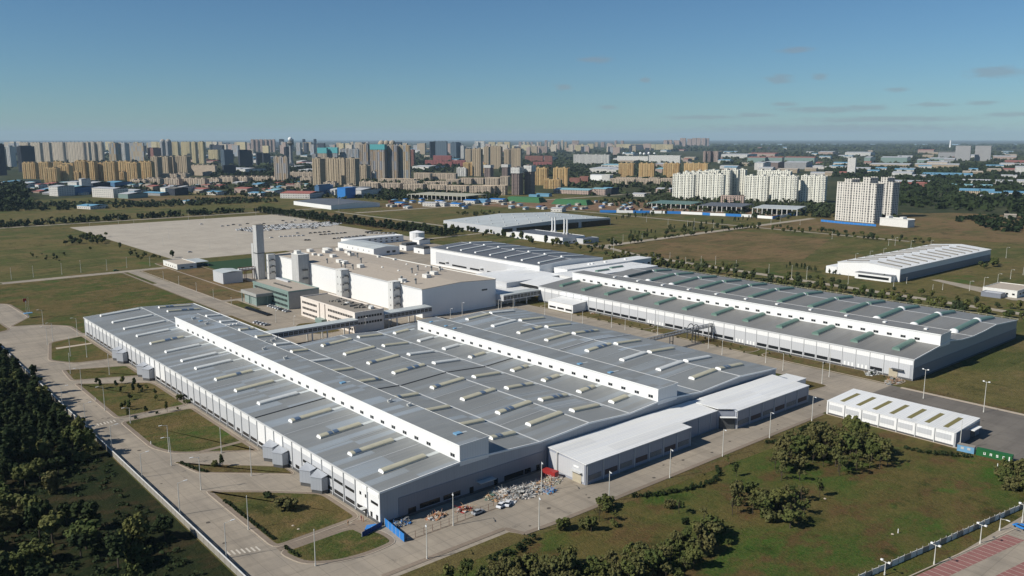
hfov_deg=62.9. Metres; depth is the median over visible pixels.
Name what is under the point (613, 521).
bush
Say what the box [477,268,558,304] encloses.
link building
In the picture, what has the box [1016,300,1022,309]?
street tree
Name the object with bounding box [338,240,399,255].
workshop
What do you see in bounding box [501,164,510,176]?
apartment tower
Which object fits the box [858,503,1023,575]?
concrete fence
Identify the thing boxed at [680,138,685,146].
apartment tower
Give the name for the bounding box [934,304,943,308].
street tree
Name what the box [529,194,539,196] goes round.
factory building
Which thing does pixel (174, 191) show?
factory building
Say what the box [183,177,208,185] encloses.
apartment block
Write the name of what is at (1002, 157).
factory building
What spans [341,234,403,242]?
canteen
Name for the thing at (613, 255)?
street tree
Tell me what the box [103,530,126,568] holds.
tree
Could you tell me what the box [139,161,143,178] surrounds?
apartment tower
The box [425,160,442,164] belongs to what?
apartment tower
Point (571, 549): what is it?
tree
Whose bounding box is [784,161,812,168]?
factory building
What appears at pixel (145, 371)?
truck dock
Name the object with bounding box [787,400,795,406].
window
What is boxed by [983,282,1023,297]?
works office
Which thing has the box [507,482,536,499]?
scrap heap
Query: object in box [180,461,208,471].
hedge
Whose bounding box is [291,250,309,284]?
service tower
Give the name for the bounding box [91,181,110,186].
factory building
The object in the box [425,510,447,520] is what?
crate pile
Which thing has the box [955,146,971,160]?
apartment tower
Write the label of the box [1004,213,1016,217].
factory building
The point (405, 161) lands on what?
apartment tower
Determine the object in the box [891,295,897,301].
street tree
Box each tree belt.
[0,196,277,210]
[0,206,244,227]
[364,186,501,200]
[599,192,830,219]
[811,202,898,217]
[955,210,1023,231]
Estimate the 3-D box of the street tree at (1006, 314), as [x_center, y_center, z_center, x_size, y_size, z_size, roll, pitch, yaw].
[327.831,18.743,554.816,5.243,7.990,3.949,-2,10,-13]
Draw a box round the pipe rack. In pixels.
[238,266,255,279]
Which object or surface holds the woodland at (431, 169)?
on the ground at (14, 173)
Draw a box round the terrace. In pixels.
[348,520,378,535]
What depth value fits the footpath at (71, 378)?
436.46 m
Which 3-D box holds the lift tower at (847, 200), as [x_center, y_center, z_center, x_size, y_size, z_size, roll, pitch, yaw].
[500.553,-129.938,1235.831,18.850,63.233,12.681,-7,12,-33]
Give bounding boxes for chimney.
[553,217,556,231]
[565,219,568,233]
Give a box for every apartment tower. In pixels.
[0,143,6,175]
[6,145,16,166]
[16,145,35,171]
[19,142,29,145]
[22,162,39,178]
[30,142,43,162]
[38,161,52,178]
[42,142,52,163]
[43,167,61,182]
[50,142,66,161]
[53,161,63,166]
[58,164,73,181]
[62,162,74,169]
[67,142,86,161]
[73,170,79,179]
[74,160,87,178]
[86,141,91,160]
[86,161,98,179]
[91,141,97,161]
[96,141,104,160]
[98,162,104,180]
[103,161,118,180]
[108,143,121,161]
[117,160,131,171]
[119,171,126,179]
[121,143,129,160]
[126,162,141,181]
[129,142,144,160]
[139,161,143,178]
[142,161,155,178]
[147,147,161,158]
[150,156,162,177]
[162,156,172,172]
[170,156,175,173]
[172,142,179,155]
[175,155,191,175]
[181,141,191,157]
[191,141,198,162]
[191,164,195,174]
[195,164,216,175]
[198,141,206,163]
[208,149,220,159]
[220,149,233,165]
[222,165,235,174]
[238,150,249,166]
[249,150,252,165]
[251,139,254,148]
[255,139,258,151]
[255,152,262,164]
[259,139,263,151]
[262,153,270,164]
[268,139,271,151]
[272,139,275,151]
[274,156,289,179]
[284,147,292,156]
[312,157,325,184]
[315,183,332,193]
[317,148,327,157]
[325,157,342,184]
[326,147,338,157]
[340,148,359,160]
[341,158,346,185]
[346,157,359,184]
[359,143,369,164]
[360,164,370,180]
[370,144,386,178]
[371,171,376,178]
[387,144,398,177]
[399,144,410,177]
[411,149,414,166]
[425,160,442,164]
[429,141,435,157]
[433,155,451,160]
[435,141,447,154]
[442,161,452,166]
[450,142,460,157]
[452,160,465,166]
[456,167,466,175]
[461,145,465,158]
[463,162,469,175]
[465,149,471,161]
[472,148,482,175]
[479,141,484,147]
[483,164,493,176]
[484,146,490,164]
[490,146,502,168]
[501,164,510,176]
[504,149,510,163]
[511,148,521,166]
[511,166,523,194]
[523,164,535,193]
[525,156,543,161]
[529,146,537,152]
[533,162,552,166]
[535,167,548,184]
[539,146,547,152]
[544,156,552,161]
[544,178,561,188]
[553,167,569,185]
[569,144,573,151]
[569,178,580,183]
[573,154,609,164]
[575,145,583,150]
[580,176,588,181]
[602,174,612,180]
[616,144,635,147]
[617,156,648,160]
[618,162,634,176]
[639,162,655,176]
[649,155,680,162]
[655,144,673,149]
[663,162,680,177]
[672,172,695,198]
[674,140,679,146]
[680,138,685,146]
[683,170,695,173]
[684,162,708,171]
[687,139,691,145]
[692,138,696,144]
[694,172,702,195]
[700,173,725,199]
[701,138,705,145]
[703,151,706,161]
[707,151,713,161]
[708,169,719,173]
[713,151,720,161]
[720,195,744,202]
[721,168,732,194]
[731,168,739,195]
[739,168,746,194]
[744,174,769,200]
[757,169,791,175]
[769,174,772,198]
[771,174,798,202]
[798,180,800,200]
[800,174,827,202]
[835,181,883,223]
[847,157,856,172]
[878,181,899,215]
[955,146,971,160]
[974,146,991,160]
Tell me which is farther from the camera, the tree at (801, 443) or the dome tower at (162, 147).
the dome tower at (162, 147)
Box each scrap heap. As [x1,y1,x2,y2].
[393,517,412,526]
[484,491,501,502]
[488,486,519,501]
[503,497,518,506]
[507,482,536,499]
[523,480,550,494]
[536,474,563,485]
[543,487,557,494]
[865,369,878,375]
[884,375,902,384]
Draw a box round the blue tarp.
[365,524,375,529]
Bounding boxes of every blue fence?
[362,521,381,536]
[384,518,403,540]
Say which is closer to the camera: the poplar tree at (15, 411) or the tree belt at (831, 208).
the poplar tree at (15, 411)
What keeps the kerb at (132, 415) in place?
on the plant yard at (204, 513)
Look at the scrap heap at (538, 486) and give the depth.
289.87 m
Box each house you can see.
[412,237,429,244]
[513,229,584,243]
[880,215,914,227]
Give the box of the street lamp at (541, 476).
[541,462,542,490]
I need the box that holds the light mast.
[314,536,315,565]
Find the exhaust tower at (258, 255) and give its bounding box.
[251,224,265,279]
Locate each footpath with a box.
[0,273,220,333]
[48,336,111,362]
[56,343,91,348]
[63,365,137,379]
[76,382,185,417]
[122,408,257,452]
[143,268,243,299]
[155,263,250,290]
[178,463,292,473]
[197,440,245,452]
[207,490,357,545]
[276,523,349,550]
[282,528,393,563]
[381,413,824,575]
[762,352,904,383]
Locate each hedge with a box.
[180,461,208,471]
[223,499,275,539]
[284,545,299,556]
[486,533,535,560]
[631,465,722,497]
[765,421,826,443]
[903,445,972,457]
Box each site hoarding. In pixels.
[600,210,750,216]
[757,213,794,218]
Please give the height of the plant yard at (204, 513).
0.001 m
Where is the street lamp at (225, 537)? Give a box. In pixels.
[224,519,234,557]
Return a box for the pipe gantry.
[647,323,712,343]
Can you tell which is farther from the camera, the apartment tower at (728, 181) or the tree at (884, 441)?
the apartment tower at (728, 181)
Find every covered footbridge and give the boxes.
[265,318,357,340]
[384,304,431,325]
[496,288,539,305]
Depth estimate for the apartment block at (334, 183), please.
2030.83 m
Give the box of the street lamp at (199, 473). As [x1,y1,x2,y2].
[190,457,201,489]
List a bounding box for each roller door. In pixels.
[572,472,581,483]
[888,368,897,376]
[970,431,974,438]
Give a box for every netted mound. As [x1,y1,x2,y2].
[507,196,546,202]
[551,199,593,205]
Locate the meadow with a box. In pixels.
[438,422,1023,575]
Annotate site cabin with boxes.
[394,202,408,204]
[422,202,437,206]
[438,202,449,206]
[450,203,464,206]
[463,199,478,203]
[478,199,490,202]
[490,198,506,201]
[551,207,565,211]
[957,442,975,453]
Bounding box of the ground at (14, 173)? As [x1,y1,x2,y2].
[0,140,1023,229]
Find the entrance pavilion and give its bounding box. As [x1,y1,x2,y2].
[241,288,272,305]
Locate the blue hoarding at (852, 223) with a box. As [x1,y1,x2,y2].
[821,219,875,225]
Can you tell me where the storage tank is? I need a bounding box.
[410,230,423,240]
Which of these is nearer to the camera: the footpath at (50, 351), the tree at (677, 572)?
the tree at (677, 572)
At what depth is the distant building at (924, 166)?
3315.53 m
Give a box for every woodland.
[4,147,669,169]
[14,178,489,198]
[210,162,311,183]
[411,156,468,172]
[498,159,681,196]
[671,143,1023,151]
[710,150,1023,167]
[823,161,1023,211]
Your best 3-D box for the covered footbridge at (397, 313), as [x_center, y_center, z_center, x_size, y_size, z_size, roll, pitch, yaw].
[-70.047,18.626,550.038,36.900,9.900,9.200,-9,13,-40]
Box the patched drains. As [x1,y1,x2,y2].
[76,394,990,543]
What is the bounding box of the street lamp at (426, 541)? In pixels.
[425,523,427,558]
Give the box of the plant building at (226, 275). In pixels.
[213,268,242,283]
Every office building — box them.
[253,277,318,309]
[300,293,383,332]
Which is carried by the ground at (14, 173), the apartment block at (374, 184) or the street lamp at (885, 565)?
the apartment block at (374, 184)
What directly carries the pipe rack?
on the plant yard at (204, 513)
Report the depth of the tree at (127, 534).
243.64 m
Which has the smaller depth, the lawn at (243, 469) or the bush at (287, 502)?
the bush at (287, 502)
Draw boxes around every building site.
[380,201,469,209]
[481,200,776,215]
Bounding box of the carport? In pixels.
[186,258,208,262]
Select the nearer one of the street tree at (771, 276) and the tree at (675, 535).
the tree at (675, 535)
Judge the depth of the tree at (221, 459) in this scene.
309.38 m
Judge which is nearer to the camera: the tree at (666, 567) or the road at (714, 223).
the tree at (666, 567)
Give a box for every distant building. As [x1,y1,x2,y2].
[206,160,220,162]
[618,160,638,162]
[622,153,637,155]
[720,165,740,168]
[723,166,739,168]
[758,167,774,169]
[778,168,798,172]
[804,167,817,170]
[810,172,824,174]
[825,171,833,175]
[856,167,870,169]
[895,168,913,170]
[918,165,931,167]
[962,171,982,173]
[987,168,1001,170]
[999,163,1014,165]
[1002,168,1014,170]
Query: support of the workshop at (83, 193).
on the ground at (14, 173)
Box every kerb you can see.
[5,273,220,333]
[48,336,112,363]
[62,365,136,380]
[75,382,186,417]
[122,408,258,453]
[142,268,239,300]
[157,264,251,290]
[174,462,293,474]
[206,490,358,546]
[281,527,395,564]
[575,311,652,328]
[651,328,759,351]
[761,352,904,384]
[828,414,975,453]
[901,387,1023,415]
[910,527,1017,575]
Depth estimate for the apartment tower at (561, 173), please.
2151.22 m
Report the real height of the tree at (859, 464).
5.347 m
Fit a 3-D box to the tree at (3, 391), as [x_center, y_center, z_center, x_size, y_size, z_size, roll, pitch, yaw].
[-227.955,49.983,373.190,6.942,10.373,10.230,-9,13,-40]
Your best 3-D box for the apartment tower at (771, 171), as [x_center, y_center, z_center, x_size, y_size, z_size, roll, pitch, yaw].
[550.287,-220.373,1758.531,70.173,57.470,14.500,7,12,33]
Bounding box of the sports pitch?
[201,258,251,268]
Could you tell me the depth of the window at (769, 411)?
365.88 m
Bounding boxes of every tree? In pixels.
[0,356,10,375]
[0,367,9,377]
[0,377,12,389]
[0,378,9,395]
[0,388,7,395]
[0,392,5,414]
[0,400,19,412]
[0,427,3,444]
[0,428,16,464]
[0,447,18,458]
[0,458,12,481]
[0,475,11,497]
[0,492,20,509]
[0,496,26,527]
[0,507,23,530]
[0,535,5,550]
[0,551,13,575]
[0,554,11,574]
[1,349,9,366]
[1,399,12,425]
[1,423,19,430]
[4,392,20,404]
[5,379,17,393]
[5,462,29,482]
[8,402,21,425]
[8,547,33,575]
[9,371,17,390]
[10,358,19,371]
[10,463,38,484]
[12,425,22,461]
[14,368,28,402]
[16,388,25,409]
[16,446,32,461]
[17,404,28,419]
[18,412,31,437]
[18,537,56,564]
[19,422,40,462]
[20,494,41,509]
[23,499,52,535]
[24,380,37,399]
[24,561,53,575]
[25,394,33,413]
[26,385,51,397]
[26,396,45,432]
[27,381,37,398]
[27,415,37,441]
[28,364,38,383]
[30,425,37,445]
[31,410,43,433]
[31,458,45,479]
[33,377,42,392]
[34,435,59,458]
[36,439,52,465]
[37,394,44,403]
[37,414,46,437]
[37,510,65,543]
[40,428,59,453]
[41,399,50,418]
[41,469,62,494]
[45,393,52,407]
[45,418,54,430]
[46,402,60,428]
[46,455,68,473]
[55,410,68,435]
[55,436,69,463]
[56,404,66,410]
[56,502,71,524]
[61,426,79,450]
[63,518,101,549]
[66,532,94,557]
[69,442,98,461]
[70,427,95,446]
[70,499,100,520]
[71,415,85,430]
[91,566,118,575]
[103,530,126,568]
[118,529,131,547]
[120,562,142,575]
[122,510,150,547]
[124,543,153,564]
[153,513,173,538]
[219,454,223,462]
[400,223,405,230]
[442,563,454,575]
[457,558,473,575]
[458,568,468,575]
[475,567,495,575]
[478,565,486,572]
[486,556,505,570]
[491,564,507,575]
[497,571,518,575]
[500,556,521,571]
[509,563,525,575]
[520,552,530,572]
[522,555,537,575]
[529,559,552,575]
[530,567,544,575]
[531,552,538,562]
[539,554,557,562]
[550,557,567,572]
[557,544,567,557]
[557,568,570,575]
[560,550,576,570]
[567,545,577,557]
[570,559,582,570]
[570,570,581,575]
[576,555,599,575]
[578,517,590,530]
[578,565,590,573]
[584,515,598,531]
[584,555,604,563]
[588,559,609,575]
[594,503,603,516]
[596,569,604,575]
[604,550,618,564]
[606,568,621,575]
[609,559,621,571]
[610,253,616,258]
[620,552,630,559]
[620,559,635,575]
[621,542,637,560]
[631,554,644,575]
[633,541,649,556]
[643,548,665,571]
[643,557,658,571]
[648,545,663,553]
[654,258,661,266]
[656,541,664,552]
[660,544,673,561]
[660,562,673,575]
[663,497,676,508]
[665,538,679,559]
[668,561,681,573]
[670,529,682,553]
[672,567,684,575]
[674,263,681,269]
[674,539,689,552]
[674,550,696,568]
[677,499,684,507]
[681,557,690,566]
[682,525,691,540]
[684,263,689,269]
[685,544,703,569]
[687,537,712,557]
[690,520,707,537]
[694,522,705,539]
[694,530,716,555]
[695,265,700,272]
[699,505,707,515]
[699,518,709,527]
[700,262,708,271]
[705,520,722,534]
[706,267,713,274]
[706,515,722,525]
[715,266,721,274]
[718,518,728,533]
[724,265,729,273]
[729,480,743,505]
[729,497,740,514]
[732,462,738,476]
[735,495,744,511]
[741,272,745,279]
[744,481,758,493]
[746,274,751,280]
[746,494,753,506]
[747,487,765,504]
[749,270,755,277]
[749,496,758,514]
[756,490,774,509]
[757,496,774,517]
[766,278,772,283]
[767,274,774,280]
[769,451,776,466]
[769,488,788,509]
[772,435,791,450]
[776,451,788,467]
[776,465,787,480]
[777,278,783,284]
[780,509,799,527]
[782,502,796,508]
[783,484,796,499]
[784,447,794,457]
[786,428,796,452]
[789,435,810,453]
[789,454,808,470]
[789,483,798,499]
[790,281,798,286]
[795,275,802,281]
[796,282,803,287]
[796,469,807,480]
[796,510,805,524]
[797,498,810,511]
[798,486,809,499]
[799,439,816,456]
[803,430,819,442]
[804,281,812,288]
[807,423,822,434]
[807,447,818,462]
[813,443,827,459]
[814,448,830,458]
[815,478,824,496]
[817,428,835,444]
[818,280,825,287]
[818,422,832,432]
[818,444,829,464]
[822,433,832,446]
[830,446,842,466]
[833,425,843,435]
[833,434,844,450]
[833,437,845,446]
[836,453,848,471]
[838,457,848,475]
[839,430,851,452]
[842,414,862,429]
[842,433,861,458]
[845,431,865,452]
[848,419,870,435]
[850,450,863,457]
[852,452,861,470]
[853,290,860,296]
[853,459,863,473]
[858,428,867,436]
[859,284,866,295]
[862,437,877,453]
[863,292,873,297]
[863,439,881,460]
[863,453,872,467]
[867,432,888,440]
[872,436,893,453]
[873,438,890,460]
[874,454,887,468]
[876,290,887,299]
[880,442,891,465]
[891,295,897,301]
[896,296,905,301]
[906,299,914,304]
[913,298,921,304]
[918,288,924,294]
[925,296,933,303]
[928,299,935,306]
[934,296,945,303]
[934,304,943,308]
[940,300,947,308]
[952,300,962,304]
[956,302,967,311]
[963,299,970,308]
[974,302,985,307]
[977,306,987,314]
[984,305,991,314]
[989,257,997,265]
[993,464,1012,475]
[997,466,1012,473]
[998,467,1015,485]
[1000,457,1017,470]
[1000,476,1023,490]
[1002,311,1011,318]
[1013,458,1023,471]
[1014,469,1022,477]
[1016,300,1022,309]
[1020,479,1023,491]
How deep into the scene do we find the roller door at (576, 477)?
296.55 m
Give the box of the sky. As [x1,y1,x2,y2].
[0,0,1023,140]
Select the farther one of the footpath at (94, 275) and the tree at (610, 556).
the footpath at (94, 275)
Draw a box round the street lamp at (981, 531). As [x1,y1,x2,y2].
[977,522,986,543]
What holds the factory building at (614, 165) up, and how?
on the ground at (14, 173)
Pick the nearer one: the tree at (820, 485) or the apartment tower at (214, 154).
the tree at (820, 485)
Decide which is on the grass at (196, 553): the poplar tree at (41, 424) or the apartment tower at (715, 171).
the poplar tree at (41, 424)
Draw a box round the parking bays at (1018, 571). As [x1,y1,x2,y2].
[996,562,1023,575]
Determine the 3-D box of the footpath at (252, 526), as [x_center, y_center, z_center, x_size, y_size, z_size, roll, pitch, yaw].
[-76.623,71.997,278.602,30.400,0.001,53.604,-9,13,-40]
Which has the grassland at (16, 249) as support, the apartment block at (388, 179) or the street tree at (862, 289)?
the street tree at (862, 289)
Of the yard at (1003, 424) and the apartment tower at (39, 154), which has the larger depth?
the apartment tower at (39, 154)
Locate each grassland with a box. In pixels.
[0,190,569,229]
[0,195,1023,575]
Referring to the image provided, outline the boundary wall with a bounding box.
[1,346,245,575]
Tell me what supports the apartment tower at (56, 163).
on the ground at (14, 173)
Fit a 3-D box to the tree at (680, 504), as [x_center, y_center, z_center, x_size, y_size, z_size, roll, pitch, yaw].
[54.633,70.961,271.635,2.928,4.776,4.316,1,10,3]
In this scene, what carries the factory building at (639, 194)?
on the ground at (14, 173)
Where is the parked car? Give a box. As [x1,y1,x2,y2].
[1012,523,1023,530]
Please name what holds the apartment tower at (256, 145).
on the ground at (14, 173)
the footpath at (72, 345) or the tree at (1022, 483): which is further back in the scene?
the footpath at (72, 345)
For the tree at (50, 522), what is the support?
on the grass at (196, 553)
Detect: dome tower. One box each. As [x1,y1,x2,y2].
[160,139,165,155]
[165,139,171,156]
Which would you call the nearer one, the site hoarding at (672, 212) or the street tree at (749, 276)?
the street tree at (749, 276)
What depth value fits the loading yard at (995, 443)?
333.42 m
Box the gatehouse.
[163,258,196,269]
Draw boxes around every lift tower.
[842,178,859,220]
[860,177,878,222]
[881,177,894,215]
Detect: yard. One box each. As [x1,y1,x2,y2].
[4,273,890,575]
[288,240,476,273]
[873,385,1023,442]
[964,432,1023,460]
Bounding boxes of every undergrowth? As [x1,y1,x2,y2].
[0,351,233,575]
[0,456,203,575]
[1,361,83,473]
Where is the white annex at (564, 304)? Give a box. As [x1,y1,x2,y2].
[548,296,586,313]
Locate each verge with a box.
[400,414,842,575]
[404,498,508,541]
[905,386,1023,413]
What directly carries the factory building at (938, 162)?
on the ground at (14, 173)
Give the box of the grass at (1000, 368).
[901,336,1023,410]
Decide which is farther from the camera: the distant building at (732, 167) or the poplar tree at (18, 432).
the distant building at (732, 167)
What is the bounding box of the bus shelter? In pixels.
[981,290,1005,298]
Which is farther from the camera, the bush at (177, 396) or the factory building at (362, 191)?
the factory building at (362, 191)
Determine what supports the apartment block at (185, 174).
on the ground at (14, 173)
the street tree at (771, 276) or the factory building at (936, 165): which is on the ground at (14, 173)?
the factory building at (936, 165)
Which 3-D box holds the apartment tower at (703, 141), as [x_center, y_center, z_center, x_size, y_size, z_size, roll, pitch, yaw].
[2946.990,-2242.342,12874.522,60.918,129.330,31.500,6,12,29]
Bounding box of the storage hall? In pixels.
[826,388,981,446]
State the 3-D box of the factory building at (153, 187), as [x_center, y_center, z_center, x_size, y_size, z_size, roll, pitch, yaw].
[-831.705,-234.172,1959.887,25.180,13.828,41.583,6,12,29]
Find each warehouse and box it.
[294,198,379,209]
[443,212,610,234]
[826,244,991,282]
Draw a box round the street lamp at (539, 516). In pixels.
[538,497,540,529]
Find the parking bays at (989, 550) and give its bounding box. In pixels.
[916,535,1023,575]
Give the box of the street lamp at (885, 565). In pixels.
[880,558,890,574]
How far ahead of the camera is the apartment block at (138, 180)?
2215.50 m
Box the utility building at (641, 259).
[554,256,650,272]
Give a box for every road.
[0,304,86,347]
[2,263,202,283]
[5,208,321,227]
[126,270,259,317]
[245,388,850,575]
[340,212,639,255]
[356,192,655,212]
[427,233,481,238]
[514,205,908,241]
[593,218,813,246]
[647,256,1022,314]
[934,280,1023,300]
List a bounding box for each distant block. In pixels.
[105,142,114,149]
[213,145,223,149]
[232,145,239,155]
[237,142,246,149]
[262,146,269,152]
[296,143,301,154]
[303,143,308,153]
[310,144,315,154]
[317,143,325,147]
[339,143,344,153]
[355,142,361,148]
[420,143,425,153]
[499,144,507,150]
[521,145,530,150]
[526,147,530,154]
[551,145,556,151]
[613,147,619,154]
[643,144,650,149]
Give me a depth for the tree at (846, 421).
337.67 m
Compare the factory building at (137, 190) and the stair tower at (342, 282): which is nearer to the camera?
the stair tower at (342, 282)
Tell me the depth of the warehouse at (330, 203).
1482.36 m
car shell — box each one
[471,508,484,515]
[496,501,504,508]
[504,500,511,506]
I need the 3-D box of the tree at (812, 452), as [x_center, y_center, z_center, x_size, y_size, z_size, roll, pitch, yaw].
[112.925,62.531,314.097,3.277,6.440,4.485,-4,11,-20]
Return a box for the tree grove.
[0,180,33,208]
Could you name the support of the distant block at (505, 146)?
on the ground at (14, 173)
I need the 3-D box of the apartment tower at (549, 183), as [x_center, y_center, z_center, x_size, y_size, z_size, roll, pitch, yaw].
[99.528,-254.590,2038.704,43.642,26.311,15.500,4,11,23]
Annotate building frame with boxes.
[407,192,486,200]
[647,200,700,208]
[698,202,752,212]
[752,205,805,215]
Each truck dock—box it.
[112,346,127,363]
[136,361,153,380]
[262,439,288,467]
[299,462,327,493]
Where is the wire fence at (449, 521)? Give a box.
[406,500,493,539]
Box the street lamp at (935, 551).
[930,542,940,564]
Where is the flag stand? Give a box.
[23,298,32,317]
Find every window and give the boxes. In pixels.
[334,489,342,496]
[345,496,354,504]
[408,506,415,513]
[420,497,439,507]
[443,490,460,499]
[504,470,523,480]
[524,467,530,473]
[589,471,601,480]
[605,465,616,474]
[620,459,632,468]
[636,454,647,462]
[650,449,661,457]
[664,444,675,451]
[678,439,688,446]
[738,417,748,424]
[751,413,760,419]
[763,408,772,415]
[768,345,777,349]
[775,404,784,410]
[780,347,789,351]
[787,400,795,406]
[792,350,801,354]
[798,396,806,402]
[804,352,814,356]
[817,355,827,359]
[829,358,840,362]
[858,274,888,280]
[870,366,881,371]
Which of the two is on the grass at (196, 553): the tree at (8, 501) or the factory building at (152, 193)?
the tree at (8, 501)
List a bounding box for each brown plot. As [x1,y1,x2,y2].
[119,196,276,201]
[290,211,421,230]
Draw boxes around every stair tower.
[265,253,275,279]
[335,268,349,297]
[388,280,400,309]
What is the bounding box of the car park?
[939,515,1023,575]
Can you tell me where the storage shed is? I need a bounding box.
[548,374,809,484]
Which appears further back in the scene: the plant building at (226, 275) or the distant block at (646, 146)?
the distant block at (646, 146)
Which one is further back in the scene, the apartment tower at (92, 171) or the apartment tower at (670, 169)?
the apartment tower at (670, 169)
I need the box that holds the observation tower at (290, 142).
[287,137,295,165]
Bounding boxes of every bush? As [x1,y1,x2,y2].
[175,394,182,399]
[211,460,217,466]
[263,491,271,497]
[273,496,298,509]
[556,517,570,529]
[595,493,614,511]
[609,518,617,526]
[681,517,689,523]
[724,538,733,543]
[761,507,781,522]
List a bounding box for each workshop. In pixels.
[1,180,40,182]
[31,189,42,192]
[43,182,65,185]
[78,192,88,194]
[193,190,207,192]
[252,183,272,186]
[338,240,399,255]
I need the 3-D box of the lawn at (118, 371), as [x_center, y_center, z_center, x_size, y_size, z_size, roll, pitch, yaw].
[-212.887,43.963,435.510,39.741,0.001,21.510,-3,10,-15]
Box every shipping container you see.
[542,467,558,477]
[976,447,1013,460]
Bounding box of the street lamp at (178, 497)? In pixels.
[177,480,185,513]
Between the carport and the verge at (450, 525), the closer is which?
the verge at (450, 525)
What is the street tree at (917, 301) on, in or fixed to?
on the grassland at (16, 249)
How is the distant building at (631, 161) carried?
on the ground at (14, 173)
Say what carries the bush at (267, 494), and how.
on the lawn at (310, 513)
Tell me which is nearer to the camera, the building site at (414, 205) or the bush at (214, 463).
the bush at (214, 463)
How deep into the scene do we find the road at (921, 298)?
689.17 m
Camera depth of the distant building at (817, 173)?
2805.07 m
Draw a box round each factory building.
[25,182,42,184]
[35,184,47,188]
[48,185,74,195]
[67,185,94,194]
[68,181,78,184]
[76,204,107,208]
[79,178,90,185]
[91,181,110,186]
[92,187,127,197]
[108,181,131,186]
[118,192,147,198]
[128,189,147,191]
[143,191,167,195]
[147,185,166,190]
[160,186,170,191]
[167,187,188,195]
[179,185,195,191]
[193,187,216,190]
[207,190,227,194]
[234,187,258,192]
[236,167,265,171]
[248,191,266,196]
[266,188,290,193]
[280,191,322,198]
[328,186,371,195]
[337,187,355,198]
[356,187,380,196]
[412,165,444,169]
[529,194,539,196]
[536,193,551,196]
[553,188,591,194]
[589,167,618,171]
[590,174,604,180]
[592,187,610,194]
[601,164,618,166]
[603,187,618,193]
[606,168,618,172]
[632,193,648,196]
[655,168,662,172]
[656,187,671,191]
[721,154,756,157]
[747,157,766,162]
[748,153,782,156]
[754,162,770,169]
[766,161,784,168]
[767,157,783,160]
[784,156,817,162]
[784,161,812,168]
[809,165,846,168]
[818,151,837,155]
[845,152,874,155]
[864,156,875,161]
[870,163,912,166]
[881,156,910,162]
[892,171,914,175]
[895,180,930,183]
[915,163,959,167]
[917,159,930,162]
[918,149,935,152]
[922,172,972,176]
[927,161,948,162]
[930,157,945,159]
[938,152,954,157]
[944,158,955,162]
[959,188,994,193]
[962,179,1012,183]
[993,155,1016,159]
[1004,160,1023,162]
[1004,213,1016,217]
[1015,166,1023,173]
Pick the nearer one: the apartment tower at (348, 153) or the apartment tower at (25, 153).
the apartment tower at (25, 153)
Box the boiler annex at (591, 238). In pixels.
[576,236,598,243]
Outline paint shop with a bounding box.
[275,247,495,317]
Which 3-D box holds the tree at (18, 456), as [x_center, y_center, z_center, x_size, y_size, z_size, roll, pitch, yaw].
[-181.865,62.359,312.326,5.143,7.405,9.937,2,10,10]
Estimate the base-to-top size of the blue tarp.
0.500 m
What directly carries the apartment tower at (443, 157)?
on the ground at (14, 173)
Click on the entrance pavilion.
(257, 296)
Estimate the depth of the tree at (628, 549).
240.38 m
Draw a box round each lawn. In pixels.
[0,273,218,332]
[0,324,6,331]
[52,337,111,361]
[66,366,136,379]
[79,383,182,415]
[126,409,253,451]
[144,268,244,299]
[156,263,252,290]
[176,462,290,473]
[211,491,351,543]
[228,301,259,309]
[228,315,268,330]
[288,530,388,560]
[297,322,339,333]
[573,311,652,328]
[652,328,757,351]
[776,373,824,389]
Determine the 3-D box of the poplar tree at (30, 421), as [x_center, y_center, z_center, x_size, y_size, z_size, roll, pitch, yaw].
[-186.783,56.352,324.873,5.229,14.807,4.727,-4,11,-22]
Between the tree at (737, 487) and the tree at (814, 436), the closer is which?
the tree at (737, 487)
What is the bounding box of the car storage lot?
[70,214,409,258]
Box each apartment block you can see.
[130,179,149,182]
[146,177,163,183]
[159,173,180,177]
[164,177,182,185]
[178,172,188,177]
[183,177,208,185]
[209,177,221,182]
[220,175,236,182]
[235,176,250,182]
[249,175,270,182]
[290,171,312,177]
[294,182,303,188]
[295,176,312,182]
[323,181,338,186]
[361,182,380,187]
[378,178,395,182]
[381,182,402,189]
[395,178,415,182]
[401,180,418,182]
[403,183,425,191]
[414,172,432,179]
[424,181,437,183]
[427,184,445,189]
[433,173,457,179]
[435,181,450,184]
[446,179,460,184]
[446,185,468,192]
[460,178,472,183]
[469,185,491,193]
[473,178,484,183]
[480,185,496,194]
[485,177,499,184]
[497,185,507,194]
[500,176,509,185]
[610,178,635,183]
[635,178,660,183]
[661,178,672,184]
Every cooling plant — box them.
[400,242,418,250]
[414,245,429,253]
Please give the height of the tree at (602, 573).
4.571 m
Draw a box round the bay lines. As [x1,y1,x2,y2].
[927,531,1023,575]
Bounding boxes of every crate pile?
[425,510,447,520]
[454,503,475,512]
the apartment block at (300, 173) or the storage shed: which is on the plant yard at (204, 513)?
the storage shed
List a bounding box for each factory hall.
[83,303,805,525]
[430,241,602,272]
[520,262,1017,380]
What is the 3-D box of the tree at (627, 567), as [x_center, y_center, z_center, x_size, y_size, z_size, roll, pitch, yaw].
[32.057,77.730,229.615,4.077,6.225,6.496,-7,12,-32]
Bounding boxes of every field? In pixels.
[618,230,828,261]
[752,213,1023,243]
[902,213,1023,231]
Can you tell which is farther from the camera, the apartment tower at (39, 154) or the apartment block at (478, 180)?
the apartment tower at (39, 154)
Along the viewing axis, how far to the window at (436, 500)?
274.90 m
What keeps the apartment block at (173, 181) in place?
on the ground at (14, 173)
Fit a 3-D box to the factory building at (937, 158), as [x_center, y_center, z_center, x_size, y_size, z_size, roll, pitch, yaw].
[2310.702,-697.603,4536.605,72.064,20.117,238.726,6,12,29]

